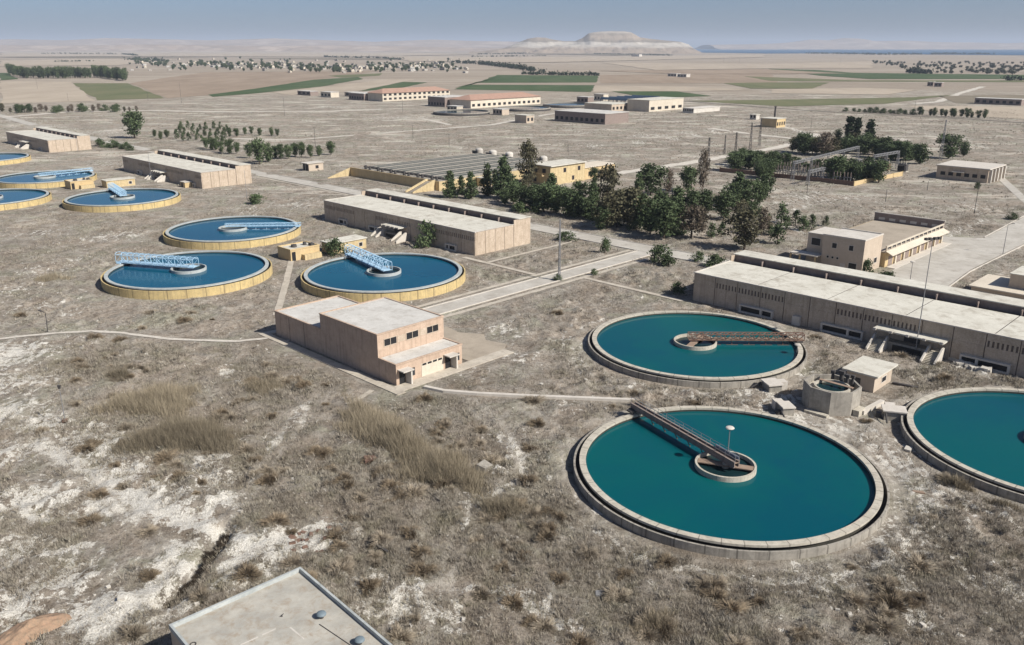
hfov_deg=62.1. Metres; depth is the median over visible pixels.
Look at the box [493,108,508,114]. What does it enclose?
waterworks shed
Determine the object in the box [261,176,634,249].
kerb
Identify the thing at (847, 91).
field
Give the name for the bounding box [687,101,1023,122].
rail line
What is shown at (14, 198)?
settling tank
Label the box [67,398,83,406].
dry shrub
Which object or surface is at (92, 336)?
dry shrub
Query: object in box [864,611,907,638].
dry shrub
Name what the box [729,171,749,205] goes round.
conifer tree
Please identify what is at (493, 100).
red roofed building
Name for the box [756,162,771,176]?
pine tree
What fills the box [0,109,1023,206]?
scrub undergrowth
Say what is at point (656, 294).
footpath
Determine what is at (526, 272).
footpath
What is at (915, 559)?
dry shrub
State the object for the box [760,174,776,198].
pine tree
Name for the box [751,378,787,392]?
inlet box
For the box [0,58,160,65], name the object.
field
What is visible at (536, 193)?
pine tree
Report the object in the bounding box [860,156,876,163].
pine tree
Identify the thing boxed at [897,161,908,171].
transformer
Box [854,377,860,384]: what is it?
door
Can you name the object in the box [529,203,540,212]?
bush
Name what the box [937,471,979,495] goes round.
reed clump
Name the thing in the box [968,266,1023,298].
workshop
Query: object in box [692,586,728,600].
dry shrub
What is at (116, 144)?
bush
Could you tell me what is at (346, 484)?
dry shrub
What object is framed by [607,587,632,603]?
dry shrub
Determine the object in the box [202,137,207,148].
pine tree
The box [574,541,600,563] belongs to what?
dry shrub
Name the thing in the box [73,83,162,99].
field
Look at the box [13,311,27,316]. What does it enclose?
dry shrub
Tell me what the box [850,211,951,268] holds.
long hall
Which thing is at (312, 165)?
road hut
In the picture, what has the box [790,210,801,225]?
young pine
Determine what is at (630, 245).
road
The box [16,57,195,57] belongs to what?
field
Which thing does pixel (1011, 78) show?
distant treeline
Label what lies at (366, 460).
board
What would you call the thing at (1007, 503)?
reed clump
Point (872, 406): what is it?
concrete duct
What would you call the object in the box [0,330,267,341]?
white trail
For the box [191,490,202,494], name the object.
dry shrub
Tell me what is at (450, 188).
conifer tree
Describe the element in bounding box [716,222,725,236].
young pine
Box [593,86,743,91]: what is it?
field
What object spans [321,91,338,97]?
waterworks shed
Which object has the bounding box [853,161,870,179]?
pine tree
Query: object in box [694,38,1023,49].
hill
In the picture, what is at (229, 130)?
pine tree
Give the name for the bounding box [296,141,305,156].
pine tree
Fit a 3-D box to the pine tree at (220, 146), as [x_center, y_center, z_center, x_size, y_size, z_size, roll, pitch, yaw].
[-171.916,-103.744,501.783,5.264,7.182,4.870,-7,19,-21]
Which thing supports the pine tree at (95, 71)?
on the ground at (212, 520)
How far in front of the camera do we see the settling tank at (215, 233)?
275.87 m
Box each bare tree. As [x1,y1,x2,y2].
[662,169,676,191]
[675,203,715,238]
[697,147,710,191]
[757,206,776,235]
[812,131,835,153]
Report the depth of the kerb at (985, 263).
244.67 m
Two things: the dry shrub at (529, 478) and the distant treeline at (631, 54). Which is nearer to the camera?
the dry shrub at (529, 478)
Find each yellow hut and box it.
[100,176,134,187]
[320,234,366,252]
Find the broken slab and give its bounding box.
[904,445,912,452]
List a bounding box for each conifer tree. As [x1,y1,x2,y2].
[441,170,457,197]
[456,175,465,194]
[463,171,479,198]
[479,163,493,195]
[491,155,518,198]
[491,169,498,193]
[543,173,557,204]
[583,181,600,216]
[634,171,645,194]
[670,186,684,204]
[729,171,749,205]
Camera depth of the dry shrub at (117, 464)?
126.63 m
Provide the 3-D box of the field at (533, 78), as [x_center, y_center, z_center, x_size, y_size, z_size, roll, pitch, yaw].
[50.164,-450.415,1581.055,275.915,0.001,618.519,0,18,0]
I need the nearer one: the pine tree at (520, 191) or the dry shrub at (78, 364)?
the dry shrub at (78, 364)
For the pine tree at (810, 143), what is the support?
on the ground at (212, 520)
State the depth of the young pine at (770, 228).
280.73 m
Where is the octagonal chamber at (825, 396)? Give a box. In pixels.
[801,370,864,418]
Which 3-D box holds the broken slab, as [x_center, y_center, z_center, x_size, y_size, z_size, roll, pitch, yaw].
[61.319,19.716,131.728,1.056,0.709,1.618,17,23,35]
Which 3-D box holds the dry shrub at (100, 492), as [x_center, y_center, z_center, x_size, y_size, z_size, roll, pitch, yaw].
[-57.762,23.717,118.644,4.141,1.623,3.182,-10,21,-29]
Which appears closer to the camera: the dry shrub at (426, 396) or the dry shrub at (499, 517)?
the dry shrub at (499, 517)
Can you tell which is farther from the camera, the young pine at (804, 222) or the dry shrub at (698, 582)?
the young pine at (804, 222)
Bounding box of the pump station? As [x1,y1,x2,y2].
[554,108,628,124]
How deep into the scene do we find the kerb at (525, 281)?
225.96 m
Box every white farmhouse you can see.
[668,73,680,76]
[677,74,689,76]
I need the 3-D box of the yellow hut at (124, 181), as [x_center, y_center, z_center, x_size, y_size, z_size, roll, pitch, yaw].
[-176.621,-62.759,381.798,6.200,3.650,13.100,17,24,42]
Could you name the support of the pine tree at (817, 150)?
on the ground at (212, 520)
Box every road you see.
[0,114,727,264]
[425,251,650,313]
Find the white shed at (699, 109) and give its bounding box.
[683,106,720,112]
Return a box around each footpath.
[256,176,348,194]
[268,192,337,194]
[273,260,293,314]
[346,390,373,403]
[416,249,630,306]
[443,256,652,317]
[461,257,534,274]
[488,240,578,261]
[584,277,682,300]
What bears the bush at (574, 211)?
on the ground at (212, 520)
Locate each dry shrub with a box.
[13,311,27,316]
[34,425,49,435]
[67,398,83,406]
[70,357,84,363]
[70,376,80,383]
[73,361,88,367]
[74,440,98,455]
[74,510,103,529]
[84,437,104,447]
[85,332,105,339]
[86,487,111,500]
[107,461,121,467]
[111,377,123,381]
[113,481,128,490]
[114,336,129,341]
[116,422,136,432]
[116,623,151,644]
[120,362,137,368]
[123,372,135,378]
[133,522,159,537]
[135,364,145,369]
[136,325,147,330]
[138,569,162,580]
[139,567,159,581]
[140,367,152,373]
[142,308,157,314]
[152,446,180,465]
[165,458,184,468]
[168,468,189,481]
[177,315,193,322]
[180,578,200,588]
[182,582,198,593]
[183,310,197,314]
[186,581,212,603]
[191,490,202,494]
[191,572,202,579]
[197,478,207,485]
[200,550,215,561]
[201,450,217,455]
[202,557,214,564]
[209,411,226,422]
[212,406,228,414]
[215,532,229,544]
[218,539,228,546]
[219,409,236,420]
[228,559,263,585]
[229,398,242,405]
[236,441,256,455]
[241,429,256,434]
[246,394,257,402]
[246,454,262,462]
[247,467,263,477]
[253,476,273,485]
[257,511,293,526]
[259,464,275,473]
[260,361,273,366]
[260,371,282,379]
[263,470,279,484]
[265,411,277,418]
[274,466,290,473]
[277,375,297,384]
[277,552,304,568]
[283,528,297,534]
[288,374,304,380]
[295,378,314,387]
[304,445,324,455]
[306,570,320,578]
[310,444,333,459]
[314,524,348,545]
[321,381,330,387]
[323,462,334,470]
[323,480,333,485]
[325,464,338,472]
[325,558,355,580]
[328,537,348,554]
[332,471,356,484]
[336,555,353,563]
[343,478,356,490]
[347,513,361,520]
[350,490,371,501]
[356,575,382,597]
[358,453,372,463]
[365,549,383,559]
[367,528,392,545]
[368,558,381,567]
[371,466,391,478]
[372,461,397,471]
[379,479,404,491]
[381,497,395,503]
[385,620,419,644]
[392,488,414,501]
[396,525,423,539]
[399,483,428,500]
[405,560,443,577]
[407,613,423,624]
[410,543,432,561]
[414,391,434,402]
[423,564,437,574]
[428,427,438,433]
[429,429,444,437]
[429,435,444,443]
[430,476,454,489]
[437,418,451,428]
[445,485,454,490]
[452,440,466,448]
[468,532,487,543]
[470,584,494,602]
[472,437,485,445]
[473,427,486,433]
[473,512,497,525]
[476,452,503,465]
[493,538,506,548]
[493,559,511,571]
[494,509,507,520]
[495,589,526,612]
[502,544,516,554]
[509,498,526,513]
[516,472,540,487]
[516,548,532,561]
[518,613,542,627]
[519,394,546,405]
[520,503,540,519]
[521,442,538,452]
[522,518,541,531]
[523,417,545,427]
[526,616,557,635]
[533,525,555,542]
[536,522,559,532]
[539,505,557,515]
[548,569,571,586]
[549,309,563,314]
[549,510,567,523]
[565,631,595,644]
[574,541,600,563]
[601,585,629,601]
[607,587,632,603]
[616,567,636,581]
[626,388,638,396]
[627,397,650,406]
[632,604,661,628]
[634,624,664,642]
[647,618,674,644]
[653,612,676,634]
[654,550,677,569]
[687,399,705,405]
[688,574,713,589]
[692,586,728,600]
[701,575,727,590]
[711,574,728,588]
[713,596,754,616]
[720,633,751,644]
[750,592,768,605]
[789,624,808,640]
[789,627,804,642]
[796,632,811,641]
[806,334,823,338]
[806,625,823,639]
[840,588,870,610]
[843,562,862,570]
[853,616,882,635]
[858,417,874,422]
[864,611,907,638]
[867,573,898,588]
[869,588,912,616]
[872,579,901,594]
[876,600,899,619]
[892,350,909,357]
[894,589,917,603]
[898,591,917,604]
[905,548,937,573]
[906,597,924,609]
[910,590,930,605]
[913,626,926,635]
[926,513,946,520]
[931,470,951,482]
[935,373,953,380]
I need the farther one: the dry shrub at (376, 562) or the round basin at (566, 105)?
the round basin at (566, 105)
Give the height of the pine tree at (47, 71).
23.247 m
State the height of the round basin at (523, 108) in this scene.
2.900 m
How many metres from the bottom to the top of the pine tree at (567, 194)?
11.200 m
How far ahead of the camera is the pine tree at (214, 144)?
512.40 m
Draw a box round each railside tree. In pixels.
[872,106,879,112]
[895,108,902,113]
[908,108,918,114]
[917,106,923,114]
[932,107,937,115]
[952,108,956,116]
[958,109,964,116]
[964,107,972,116]
[975,110,982,117]
[982,109,988,117]
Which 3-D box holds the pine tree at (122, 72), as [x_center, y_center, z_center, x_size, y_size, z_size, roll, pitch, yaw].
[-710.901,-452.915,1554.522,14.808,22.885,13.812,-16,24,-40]
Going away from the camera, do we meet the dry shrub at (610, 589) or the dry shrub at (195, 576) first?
the dry shrub at (610, 589)
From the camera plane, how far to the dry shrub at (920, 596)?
95.85 m
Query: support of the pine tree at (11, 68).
on the ground at (212, 520)
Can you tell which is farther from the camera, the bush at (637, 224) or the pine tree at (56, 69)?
the pine tree at (56, 69)
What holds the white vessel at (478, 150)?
on the filter bed deck
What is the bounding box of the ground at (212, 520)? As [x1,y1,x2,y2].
[0,52,1023,644]
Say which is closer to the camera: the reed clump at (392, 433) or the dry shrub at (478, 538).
the dry shrub at (478, 538)
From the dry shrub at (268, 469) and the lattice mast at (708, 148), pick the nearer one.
the dry shrub at (268, 469)
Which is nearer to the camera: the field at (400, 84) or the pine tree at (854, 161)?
the pine tree at (854, 161)
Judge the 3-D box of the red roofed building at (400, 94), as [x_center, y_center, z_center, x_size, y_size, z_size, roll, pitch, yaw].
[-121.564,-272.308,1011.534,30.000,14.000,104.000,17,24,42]
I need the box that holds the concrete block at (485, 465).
[475,459,492,473]
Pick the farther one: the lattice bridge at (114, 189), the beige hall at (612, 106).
the beige hall at (612, 106)
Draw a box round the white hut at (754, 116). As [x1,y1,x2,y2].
[749,114,759,119]
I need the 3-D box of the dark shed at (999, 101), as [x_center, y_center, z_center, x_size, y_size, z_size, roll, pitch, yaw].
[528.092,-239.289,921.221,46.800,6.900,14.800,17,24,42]
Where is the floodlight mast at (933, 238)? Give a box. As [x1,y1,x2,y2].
[915,237,941,349]
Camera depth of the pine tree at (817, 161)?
430.06 m
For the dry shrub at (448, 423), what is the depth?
140.50 m
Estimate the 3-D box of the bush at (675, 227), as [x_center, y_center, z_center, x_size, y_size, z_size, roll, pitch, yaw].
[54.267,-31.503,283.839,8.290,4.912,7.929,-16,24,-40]
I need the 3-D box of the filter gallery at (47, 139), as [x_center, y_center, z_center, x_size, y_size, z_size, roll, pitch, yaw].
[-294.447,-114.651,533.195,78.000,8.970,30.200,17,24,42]
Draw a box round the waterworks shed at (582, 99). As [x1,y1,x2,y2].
[576,96,593,102]
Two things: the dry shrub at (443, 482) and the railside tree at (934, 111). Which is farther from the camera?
the railside tree at (934, 111)
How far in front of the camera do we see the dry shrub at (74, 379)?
158.60 m
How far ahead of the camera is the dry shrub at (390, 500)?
116.20 m
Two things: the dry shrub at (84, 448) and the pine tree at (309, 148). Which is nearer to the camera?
the dry shrub at (84, 448)
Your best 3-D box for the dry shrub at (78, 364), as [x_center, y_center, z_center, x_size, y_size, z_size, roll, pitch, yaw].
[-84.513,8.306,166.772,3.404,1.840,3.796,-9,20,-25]
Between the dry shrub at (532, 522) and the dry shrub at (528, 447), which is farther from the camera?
the dry shrub at (528, 447)
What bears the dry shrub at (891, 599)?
on the ground at (212, 520)
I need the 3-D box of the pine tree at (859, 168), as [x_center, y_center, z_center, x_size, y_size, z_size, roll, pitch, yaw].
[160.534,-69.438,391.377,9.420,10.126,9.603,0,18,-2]
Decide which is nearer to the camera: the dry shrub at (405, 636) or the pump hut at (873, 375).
the dry shrub at (405, 636)
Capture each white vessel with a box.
[472,148,482,153]
[486,150,496,154]
[502,152,512,156]
[536,156,546,160]
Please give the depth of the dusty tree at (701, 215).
292.29 m
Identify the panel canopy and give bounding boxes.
[600,97,629,101]
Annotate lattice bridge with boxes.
[38,167,92,175]
[107,182,126,195]
[115,251,198,267]
[225,222,300,229]
[344,244,391,271]
[687,332,804,344]
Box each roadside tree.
[0,103,4,111]
[12,104,22,112]
[21,104,33,112]
[36,103,43,111]
[48,105,60,112]
[76,102,89,111]
[98,104,109,110]
[108,104,117,111]
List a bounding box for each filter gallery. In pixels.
[6,127,91,152]
[122,149,251,188]
[323,188,530,255]
[693,250,1023,376]
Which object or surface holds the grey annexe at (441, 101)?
on the ground at (212, 520)
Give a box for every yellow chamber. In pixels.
[64,177,94,189]
[277,241,321,260]
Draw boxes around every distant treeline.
[41,52,137,55]
[123,57,162,60]
[324,55,403,58]
[450,58,535,70]
[472,55,546,56]
[478,52,528,54]
[521,70,599,75]
[593,52,672,55]
[806,52,921,54]
[904,66,933,73]
[929,52,994,54]
[1000,74,1023,80]
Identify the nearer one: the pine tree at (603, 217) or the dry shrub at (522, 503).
the dry shrub at (522, 503)
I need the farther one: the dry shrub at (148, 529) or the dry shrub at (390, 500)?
the dry shrub at (390, 500)
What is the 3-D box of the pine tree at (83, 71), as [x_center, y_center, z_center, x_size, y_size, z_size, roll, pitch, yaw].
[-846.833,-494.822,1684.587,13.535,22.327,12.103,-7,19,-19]
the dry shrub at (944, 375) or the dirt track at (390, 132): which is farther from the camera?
the dirt track at (390, 132)
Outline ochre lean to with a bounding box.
[179,180,191,187]
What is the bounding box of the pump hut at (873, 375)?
[842,355,897,392]
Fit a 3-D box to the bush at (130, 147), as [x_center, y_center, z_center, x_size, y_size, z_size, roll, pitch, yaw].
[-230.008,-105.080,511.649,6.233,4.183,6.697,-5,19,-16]
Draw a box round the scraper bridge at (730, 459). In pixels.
[627,397,739,467]
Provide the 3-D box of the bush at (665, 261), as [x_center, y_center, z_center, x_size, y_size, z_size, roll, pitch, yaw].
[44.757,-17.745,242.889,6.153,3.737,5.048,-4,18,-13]
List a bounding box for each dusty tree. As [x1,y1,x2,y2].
[515,138,542,185]
[519,174,532,188]
[591,194,622,228]
[593,163,622,200]
[608,189,633,226]
[618,185,651,226]
[696,205,707,223]
[716,207,765,249]
[732,199,749,216]
[788,136,796,151]
[808,138,819,153]
[828,136,843,153]
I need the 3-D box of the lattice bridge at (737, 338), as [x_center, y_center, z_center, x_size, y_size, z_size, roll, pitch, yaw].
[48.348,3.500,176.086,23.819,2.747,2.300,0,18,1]
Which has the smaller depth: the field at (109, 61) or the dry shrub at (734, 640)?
the dry shrub at (734, 640)
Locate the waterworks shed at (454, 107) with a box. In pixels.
[446,105,462,108]
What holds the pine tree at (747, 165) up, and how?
on the ground at (212, 520)
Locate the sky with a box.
[0,0,1023,47]
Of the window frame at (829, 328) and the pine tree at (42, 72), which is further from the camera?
the pine tree at (42, 72)
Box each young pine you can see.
[174,129,179,138]
[219,131,226,140]
[706,222,716,237]
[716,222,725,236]
[765,222,773,233]
[768,222,786,244]
[774,200,791,222]
[782,214,792,228]
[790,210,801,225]
[799,214,811,230]
[807,213,817,229]
[821,215,830,224]
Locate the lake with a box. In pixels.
[696,49,1023,54]
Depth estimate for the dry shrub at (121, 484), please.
120.24 m
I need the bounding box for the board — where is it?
[364,455,375,464]
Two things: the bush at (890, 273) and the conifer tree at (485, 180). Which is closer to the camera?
the bush at (890, 273)
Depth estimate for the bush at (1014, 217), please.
307.03 m
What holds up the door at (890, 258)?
in the long hall at (904, 236)
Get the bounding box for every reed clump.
[26,271,74,281]
[79,380,202,418]
[100,410,246,454]
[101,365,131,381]
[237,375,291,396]
[332,391,489,503]
[381,442,495,496]
[476,490,545,522]
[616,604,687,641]
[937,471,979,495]
[976,494,1022,513]
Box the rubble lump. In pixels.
[980,365,990,370]
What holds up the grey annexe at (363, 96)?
on the ground at (212, 520)
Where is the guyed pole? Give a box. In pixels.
[47,384,67,422]
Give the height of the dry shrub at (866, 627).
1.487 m
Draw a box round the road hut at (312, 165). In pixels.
[300,161,323,170]
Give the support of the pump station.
on the ground at (212, 520)
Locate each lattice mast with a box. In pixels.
[558,219,560,280]
[706,137,712,170]
[734,132,737,150]
[748,122,755,149]
[758,118,761,145]
[938,120,946,160]
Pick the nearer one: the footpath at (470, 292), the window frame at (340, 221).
the footpath at (470, 292)
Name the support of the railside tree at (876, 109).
on the ground at (212, 520)
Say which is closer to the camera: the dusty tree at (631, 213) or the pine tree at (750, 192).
the dusty tree at (631, 213)
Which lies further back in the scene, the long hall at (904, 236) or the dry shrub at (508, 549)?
the long hall at (904, 236)
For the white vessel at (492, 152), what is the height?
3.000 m
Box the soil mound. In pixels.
[0,613,71,644]
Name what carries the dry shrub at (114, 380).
on the ground at (212, 520)
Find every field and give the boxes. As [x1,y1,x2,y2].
[0,51,462,56]
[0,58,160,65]
[0,73,17,79]
[0,81,94,102]
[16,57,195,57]
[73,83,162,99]
[131,71,376,97]
[209,77,361,96]
[247,58,399,59]
[274,79,413,94]
[330,73,381,77]
[362,82,426,90]
[380,54,765,61]
[455,75,598,87]
[456,85,594,91]
[521,53,651,54]
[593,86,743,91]
[600,74,777,82]
[608,61,872,69]
[613,91,707,96]
[617,69,829,73]
[702,95,949,105]
[725,82,828,87]
[746,76,1023,81]
[771,88,912,94]
[774,69,1023,78]
[911,106,1023,118]
[940,95,1023,102]
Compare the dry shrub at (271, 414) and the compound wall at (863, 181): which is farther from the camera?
the compound wall at (863, 181)
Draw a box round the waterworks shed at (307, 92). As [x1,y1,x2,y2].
[297,90,317,95]
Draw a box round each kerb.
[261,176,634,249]
[275,174,710,256]
[422,250,637,308]
[439,254,651,313]
[671,257,705,263]
[949,244,1023,285]
[984,216,1023,236]
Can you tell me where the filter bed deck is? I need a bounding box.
[328,153,544,192]
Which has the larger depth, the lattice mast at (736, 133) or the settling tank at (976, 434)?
the lattice mast at (736, 133)
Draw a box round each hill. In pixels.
[0,38,517,47]
[0,44,501,51]
[468,45,700,53]
[502,31,701,52]
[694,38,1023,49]
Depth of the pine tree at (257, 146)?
449.35 m
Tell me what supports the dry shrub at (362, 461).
on the ground at (212, 520)
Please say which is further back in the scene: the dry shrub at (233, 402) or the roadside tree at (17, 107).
the roadside tree at (17, 107)
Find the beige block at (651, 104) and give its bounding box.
[627,97,683,111]
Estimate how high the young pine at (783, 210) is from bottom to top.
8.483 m
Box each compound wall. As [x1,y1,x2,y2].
[719,167,853,185]
[853,171,902,185]
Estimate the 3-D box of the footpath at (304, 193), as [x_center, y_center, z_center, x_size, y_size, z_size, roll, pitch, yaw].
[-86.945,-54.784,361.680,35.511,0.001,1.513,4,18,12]
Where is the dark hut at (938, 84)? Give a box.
[934,82,943,86]
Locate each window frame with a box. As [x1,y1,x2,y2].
[338,218,347,224]
[368,225,377,231]
[445,243,456,251]
[738,304,773,319]
[820,322,863,340]
[959,353,1010,374]
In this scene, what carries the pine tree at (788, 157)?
on the ground at (212, 520)
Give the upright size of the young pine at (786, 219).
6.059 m
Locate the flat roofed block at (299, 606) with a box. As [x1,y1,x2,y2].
[169,567,391,644]
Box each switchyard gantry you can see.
[790,146,859,179]
[805,159,861,184]
[873,151,899,168]
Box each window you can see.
[811,237,820,245]
[831,242,836,248]
[848,245,853,251]
[848,262,856,269]
[881,374,886,382]
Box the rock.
[594,590,604,596]
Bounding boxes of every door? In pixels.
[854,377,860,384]
[887,255,892,265]
[896,253,900,261]
[904,249,909,258]
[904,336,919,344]
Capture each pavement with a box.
[259,329,513,394]
[444,326,506,360]
[891,217,1023,285]
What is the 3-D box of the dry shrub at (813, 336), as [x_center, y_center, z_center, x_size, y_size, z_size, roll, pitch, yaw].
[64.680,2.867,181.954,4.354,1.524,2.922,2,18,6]
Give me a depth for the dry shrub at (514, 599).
95.30 m
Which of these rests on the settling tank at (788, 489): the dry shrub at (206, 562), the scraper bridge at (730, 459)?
the scraper bridge at (730, 459)
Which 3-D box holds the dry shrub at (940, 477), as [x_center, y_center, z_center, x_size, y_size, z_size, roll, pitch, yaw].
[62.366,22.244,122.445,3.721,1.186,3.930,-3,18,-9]
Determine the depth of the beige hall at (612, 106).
829.22 m
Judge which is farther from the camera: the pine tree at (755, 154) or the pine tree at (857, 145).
the pine tree at (857, 145)
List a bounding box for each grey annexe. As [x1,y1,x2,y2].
[349,92,367,100]
[427,95,461,106]
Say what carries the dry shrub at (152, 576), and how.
on the ground at (212, 520)
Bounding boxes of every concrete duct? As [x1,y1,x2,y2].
[423,385,634,401]
[862,399,884,414]
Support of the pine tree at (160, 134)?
on the ground at (212, 520)
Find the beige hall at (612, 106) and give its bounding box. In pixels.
[584,101,626,110]
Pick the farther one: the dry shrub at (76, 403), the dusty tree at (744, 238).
the dusty tree at (744, 238)
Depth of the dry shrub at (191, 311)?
198.09 m
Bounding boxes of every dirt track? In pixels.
[4,109,380,116]
[232,113,554,139]
[383,118,451,124]
[617,133,819,173]
[708,128,790,138]
[913,86,983,103]
[998,178,1023,201]
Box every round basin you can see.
[433,109,489,115]
[498,105,550,111]
[543,102,584,107]
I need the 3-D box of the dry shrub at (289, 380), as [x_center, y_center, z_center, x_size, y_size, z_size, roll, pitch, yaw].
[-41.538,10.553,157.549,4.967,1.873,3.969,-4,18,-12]
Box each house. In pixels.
[274,295,462,385]
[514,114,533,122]
[531,159,615,184]
[761,117,785,127]
[936,160,1006,182]
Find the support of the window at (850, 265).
in the office block at (849, 248)
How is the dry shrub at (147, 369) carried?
on the ground at (212, 520)
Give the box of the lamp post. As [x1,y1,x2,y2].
[725,426,734,453]
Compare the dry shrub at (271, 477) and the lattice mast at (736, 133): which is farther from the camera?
the lattice mast at (736, 133)
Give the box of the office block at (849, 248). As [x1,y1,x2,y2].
[789,227,883,270]
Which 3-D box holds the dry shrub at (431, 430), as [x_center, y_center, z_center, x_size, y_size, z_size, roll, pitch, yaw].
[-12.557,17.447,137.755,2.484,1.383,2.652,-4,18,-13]
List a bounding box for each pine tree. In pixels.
[9,64,14,75]
[24,67,29,77]
[30,68,35,77]
[39,67,46,78]
[45,67,49,77]
[49,67,54,75]
[53,66,59,77]
[58,66,62,77]
[62,67,66,78]
[66,68,72,77]
[81,67,87,77]
[87,67,91,77]
[93,66,98,76]
[97,66,102,77]
[113,66,119,78]
[119,68,126,80]
[119,109,144,137]
[157,131,162,138]
[163,129,169,136]
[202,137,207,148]
[206,137,215,149]
[212,138,217,149]
[215,141,223,152]
[222,138,233,153]
[226,127,231,136]
[232,128,239,135]
[232,142,239,152]
[243,142,252,157]
[249,135,267,163]
[263,142,274,161]
[268,126,273,135]
[269,145,278,157]
[276,143,284,157]
[283,144,292,157]
[290,142,298,154]
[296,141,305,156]
[306,144,314,157]
[315,145,323,154]
[325,140,335,152]
[500,180,521,203]
[500,188,511,204]
[514,183,527,205]
[523,183,543,207]
[529,182,553,211]
[545,184,565,213]
[557,186,581,216]
[569,189,586,216]
[571,179,589,198]
[577,194,599,218]
[589,167,599,182]
[592,204,613,229]
[628,193,652,223]
[636,163,669,194]
[637,197,657,233]
[644,198,685,238]
[651,191,672,206]
[670,194,688,222]
[677,165,699,189]
[683,188,703,217]
[698,188,715,213]
[709,186,739,219]
[723,181,744,209]
[726,152,744,169]
[729,151,746,169]
[738,147,748,151]
[740,179,762,205]
[744,155,751,168]
[746,151,765,167]
[748,200,761,216]
[750,157,762,166]
[752,178,772,202]
[753,161,763,176]
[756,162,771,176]
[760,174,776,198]
[763,151,776,161]
[763,157,781,171]
[763,161,777,175]
[776,160,786,171]
[777,152,793,165]
[792,132,813,153]
[796,139,811,150]
[802,163,811,171]
[806,134,816,153]
[811,159,821,168]
[812,136,820,153]
[818,141,828,153]
[820,155,845,178]
[826,155,848,178]
[833,128,842,139]
[840,137,854,152]
[842,135,857,152]
[843,162,855,180]
[846,157,863,176]
[852,138,864,151]
[852,163,870,180]
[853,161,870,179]
[854,135,875,154]
[860,132,873,137]
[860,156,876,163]
[865,160,876,178]
[866,138,883,157]
[866,156,893,182]
[873,139,887,157]
[881,136,898,152]
[881,143,898,159]
[887,139,905,159]
[897,142,913,160]
[906,147,915,160]
[912,143,935,163]
[933,132,967,158]
[959,140,971,156]
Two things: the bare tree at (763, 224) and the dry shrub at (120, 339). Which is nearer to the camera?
the dry shrub at (120, 339)
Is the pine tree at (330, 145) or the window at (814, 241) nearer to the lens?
the window at (814, 241)
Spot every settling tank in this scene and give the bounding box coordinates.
[0,153,30,164]
[0,170,96,188]
[0,188,51,210]
[62,188,180,212]
[100,250,272,299]
[163,216,300,249]
[301,252,465,302]
[573,406,889,559]
[588,310,807,388]
[900,387,1023,502]
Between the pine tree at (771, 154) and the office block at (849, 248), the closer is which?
the office block at (849, 248)
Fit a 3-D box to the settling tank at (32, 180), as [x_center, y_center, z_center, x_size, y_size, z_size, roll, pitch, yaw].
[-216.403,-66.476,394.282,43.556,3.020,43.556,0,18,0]
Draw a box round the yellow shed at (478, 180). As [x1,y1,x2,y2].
[476,174,513,185]
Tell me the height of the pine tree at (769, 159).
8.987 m
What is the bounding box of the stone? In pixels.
[117,595,123,600]
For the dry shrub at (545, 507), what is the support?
on the ground at (212, 520)
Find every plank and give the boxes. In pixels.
[891,382,917,387]
[913,490,924,493]
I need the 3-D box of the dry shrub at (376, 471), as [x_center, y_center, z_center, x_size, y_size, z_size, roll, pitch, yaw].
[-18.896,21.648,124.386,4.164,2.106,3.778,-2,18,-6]
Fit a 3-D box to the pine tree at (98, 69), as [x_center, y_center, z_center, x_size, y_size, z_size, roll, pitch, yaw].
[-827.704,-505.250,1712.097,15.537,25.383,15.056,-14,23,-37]
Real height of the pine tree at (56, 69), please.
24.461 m
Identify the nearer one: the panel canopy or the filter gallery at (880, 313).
the filter gallery at (880, 313)
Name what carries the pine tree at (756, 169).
on the ground at (212, 520)
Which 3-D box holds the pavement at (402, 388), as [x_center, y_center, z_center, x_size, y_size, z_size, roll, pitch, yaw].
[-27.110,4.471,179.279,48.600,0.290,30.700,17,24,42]
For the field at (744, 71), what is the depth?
2120.51 m
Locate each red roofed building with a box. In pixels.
[367,86,449,101]
[450,92,540,107]
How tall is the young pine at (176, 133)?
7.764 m
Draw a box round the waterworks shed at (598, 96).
[594,93,607,100]
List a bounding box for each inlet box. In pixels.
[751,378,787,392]
[772,398,795,417]
[875,402,907,422]
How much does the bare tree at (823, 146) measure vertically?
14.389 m
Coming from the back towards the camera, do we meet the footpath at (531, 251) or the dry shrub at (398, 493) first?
the footpath at (531, 251)
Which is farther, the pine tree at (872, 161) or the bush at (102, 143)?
the bush at (102, 143)
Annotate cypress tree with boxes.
[842,116,855,136]
[852,117,862,133]
[863,119,877,136]
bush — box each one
[95,137,102,145]
[98,141,106,147]
[105,139,118,147]
[109,141,121,147]
[120,141,133,148]
[126,144,133,150]
[245,193,266,204]
[321,237,349,256]
[413,219,436,248]
[511,200,527,211]
[511,201,529,212]
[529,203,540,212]
[552,273,561,280]
[555,231,579,241]
[567,207,580,217]
[590,269,600,274]
[599,236,611,253]
[625,218,645,230]
[647,243,675,264]
[654,187,664,195]
[660,254,678,266]
[670,222,687,234]
[670,281,687,294]
[672,225,688,235]
[687,250,704,261]
[703,253,728,266]
[862,258,873,272]
[879,270,895,276]
[1005,212,1020,219]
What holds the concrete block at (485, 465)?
on the ground at (212, 520)
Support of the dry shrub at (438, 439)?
on the ground at (212, 520)
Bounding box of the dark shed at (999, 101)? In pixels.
[974,97,1023,105]
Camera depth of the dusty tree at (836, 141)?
489.72 m

